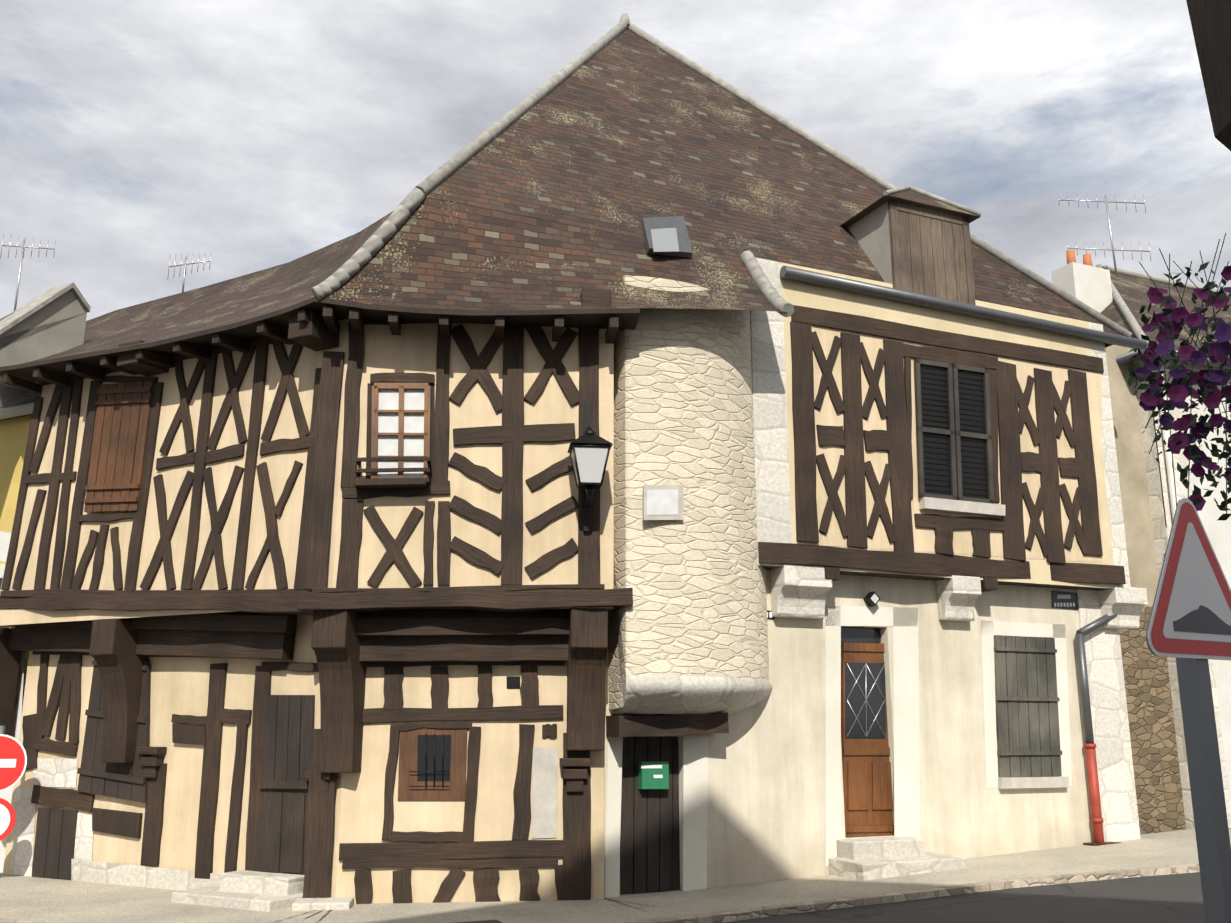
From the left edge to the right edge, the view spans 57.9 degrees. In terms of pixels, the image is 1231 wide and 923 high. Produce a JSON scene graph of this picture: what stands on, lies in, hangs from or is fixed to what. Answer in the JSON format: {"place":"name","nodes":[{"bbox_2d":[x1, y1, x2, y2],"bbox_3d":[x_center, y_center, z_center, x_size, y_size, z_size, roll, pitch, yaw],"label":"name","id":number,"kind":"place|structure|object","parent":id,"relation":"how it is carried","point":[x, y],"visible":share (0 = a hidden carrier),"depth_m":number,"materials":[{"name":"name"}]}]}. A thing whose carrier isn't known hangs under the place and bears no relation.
{"place":"outdoors","nodes":[
{"label":"outdoors","id":0,"kind":"place"},
{"bbox_2d":[0,282,90,394],"bbox_3d":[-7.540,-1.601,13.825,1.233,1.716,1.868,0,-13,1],"label":"neighbouring house","id":1,"kind":"structure","parent":0,"point":[49,322],"depth_m":14.12,"materials":[{"name":"white paint"}]},
{"bbox_2d":[0,0,1230,541],"label":"sky","id":2,"kind":"structure","parent":0,"point":[251,136],"materials":[{"name":"grey"}]},
{"bbox_2d":[767,610,774,618],"bbox_3d":[1.690,1.687,12.255,0.152,0.095,0.012,6,-15,-23],"label":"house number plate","id":3,"kind":"object","parent":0,"point":[769,614],"visible":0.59,"depth_m":12.25,"materials":[{"name":"white metal"}]},
{"bbox_2d":[604,739,1230,922],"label":"road","id":4,"kind":"structure","parent":0,"point":[1173,898],"depth_m":9.80,"materials":[{"name":"grey asphalt"}]},
{"bbox_2d":[0,726,26,840],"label":"no entry signs","id":5,"kind":"object","parent":4,"relation":"on","point":[13,759],"visible":1,"depth_m":12.16,"materials":[{"name":"red metal"}]},
{"bbox_2d":[0,383,40,871],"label":"neighbouring house","id":6,"kind":"structure","parent":4,"relation":"on","point":[16,407],"depth_m":14.05,"materials":[{"name":"yellow paint"}]},
{"bbox_2d":[171,836,965,911],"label":"door steps","id":7,"kind":"structure","parent":4,"relation":"on","point":[870,858],"depth_m":10.80,"materials":[{"name":"stone"}]},
{"bbox_2d":[0,257,1140,903],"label":"house walls","id":8,"kind":"structure","parent":4,"relation":"on","point":[766,789],"depth_m":11.84,"materials":[{"name":"beige paint"}]},
{"bbox_2d":[0,305,1125,903],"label":"timber frame","id":9,"kind":"object","parent":8,"relation":"attached to","point":[854,427],"visible":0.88,"depth_m":11.57,"materials":[{"name":"brown wood"}]},
{"bbox_2d":[0,288,610,791],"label":"wooden brackets","id":10,"kind":"object","parent":9,"relation":"attached to","point":[334,648],"visible":0.75,"depth_m":10.89,"materials":[{"name":"brown wood"}]},
{"bbox_2d":[0,297,639,393],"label":"roof eaves","id":11,"kind":"object","parent":9,"relation":"on","point":[274,325],"visible":0.79,"depth_m":11.35,"materials":[{"name":"brown wood"}]},
{"bbox_2d":[32,358,1071,896],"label":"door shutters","id":12,"kind":"object","parent":9,"relation":"attached to","point":[1026,698],"visible":0.96,"depth_m":12.33,"materials":[{"name":"brown wood"}]},
{"bbox_2d":[567,401,612,531],"bbox_3d":[-0.259,-0.014,10.931,0.410,1.336,0.532,2,-13,-6],"label":"street lantern","id":13,"kind":"object","parent":9,"relation":"attached to","point":[588,450],"visible":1,"depth_m":10.73,"materials":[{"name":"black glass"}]},
{"bbox_2d":[22,29,1121,363],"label":"roof","id":14,"kind":"structure","parent":8,"relation":"on","point":[554,197],"depth_m":13.48,"materials":[{"name":"tile"}]},
{"bbox_2d":[311,13,1131,336],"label":"hip caps","id":15,"kind":"object","parent":14,"relation":"on","point":[369,249],"visible":0.85,"depth_m":13.77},
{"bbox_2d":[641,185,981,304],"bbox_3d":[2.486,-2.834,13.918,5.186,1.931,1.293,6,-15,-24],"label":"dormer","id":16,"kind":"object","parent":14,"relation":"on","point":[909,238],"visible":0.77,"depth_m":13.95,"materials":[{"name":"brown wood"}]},
{"bbox_2d":[606,712,728,736],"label":"wooden lintel","id":17,"kind":"structure","parent":8,"relation":"attached to","point":[657,724],"depth_m":11.17,"materials":[{"name":"brown wood"}]},
{"bbox_2d":[608,275,772,714],"bbox_3d":[0.901,0.454,12.158,2.299,4.500,1.445,5,-14,-21],"label":"stair turret","id":18,"kind":"object","parent":8,"relation":"attached to","point":[688,631],"visible":0.81,"depth_m":11.43,"materials":[{"name":"stone"}]},
{"bbox_2d":[643,485,683,519],"bbox_3d":[0.482,0.411,11.194,0.450,0.396,0.034,6,-15,-23],"label":"utility box","id":19,"kind":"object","parent":18,"relation":"attached to","point":[663,502],"depth_m":11.18,"materials":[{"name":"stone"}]},
{"bbox_2d":[864,591,879,606],"bbox_3d":[2.952,1.583,12.808,0.170,0.170,0.105,6,-15,-23],"label":"door lamp","id":20,"kind":"object","parent":8,"relation":"attached to","point":[871,599],"visible":1,"depth_m":12.77,"materials":[{"name":"black metal"}]},
{"bbox_2d":[770,564,1147,628],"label":"stone corbels","id":21,"kind":"object","parent":8,"relation":"attached to","point":[799,591],"visible":0.94,"depth_m":13.07,"materials":[{"name":"stone"}]},
{"bbox_2d":[780,266,1146,844],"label":"gutter pipes","id":22,"kind":"object","parent":8,"relation":"attached to","point":[836,282],"visible":0.85,"depth_m":13.69,"materials":[{"name":"metal"}]},
{"bbox_2d":[1051,591,1077,609],"bbox_3d":[5.686,1.754,14.076,0.473,0.226,0.014,6,-15,-23],"label":"street name plate","id":23,"kind":"object","parent":8,"relation":"attached to","point":[1064,600],"visible":0.96,"depth_m":14.06,"materials":[{"name":"black metal"}]},
{"bbox_2d":[0,829,1230,922],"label":"sidewalk","id":24,"kind":"structure","parent":4,"relation":"on","point":[26,899],"depth_m":10.57,"materials":[{"name":"beige concrete"}]},
{"bbox_2d":[455,842,1120,922],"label":"drain grates","id":25,"kind":"object","parent":24,"relation":"on","point":[497,921],"visible":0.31,"depth_m":9.44,"materials":[{"name":"metal"}]},
{"bbox_2d":[1051,250,1230,834],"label":"neighbour house","id":26,"kind":"structure","parent":4,"relation":"on","point":[1161,772],"depth_m":15.85,"materials":[{"name":"paint"}]},
{"bbox_2d":[0,194,1150,310],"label":"tv antennas","id":27,"kind":"object","parent":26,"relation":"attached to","point":[185,264],"visible":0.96,"depth_m":20.62,"materials":[{"name":"silver metal"}]},
{"bbox_2d":[1158,361,1177,518],"bbox_3d":[7.894,1.794,15.439,0.104,6.700,0.104,-6,-14,23],"label":"side pipe","id":28,"kind":"object","parent":26,"relation":"attached to","point":[1166,436],"visible":0.02,"depth_m":15.80,"materials":[{"name":"white metal"}]},
{"bbox_2d":[1146,498,1230,922],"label":"warning road sign","id":29,"kind":"object","parent":4,"relation":"on","point":[1189,627],"visible":1,"depth_m":4.15,"materials":[{"name":"white metal"}]},
{"bbox_2d":[1127,233,1230,519],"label":"hanging flowers","id":30,"kind":"object","parent":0,"point":[1178,390],"visible":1,"depth_m":5.28,"materials":[{"name":"purple plant"}]},
{"bbox_2d":[1186,0,1230,150],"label":"roof eave","id":31,"kind":"object","parent":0,"point":[1210,20],"visible":1,"depth_m":3.59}
]}

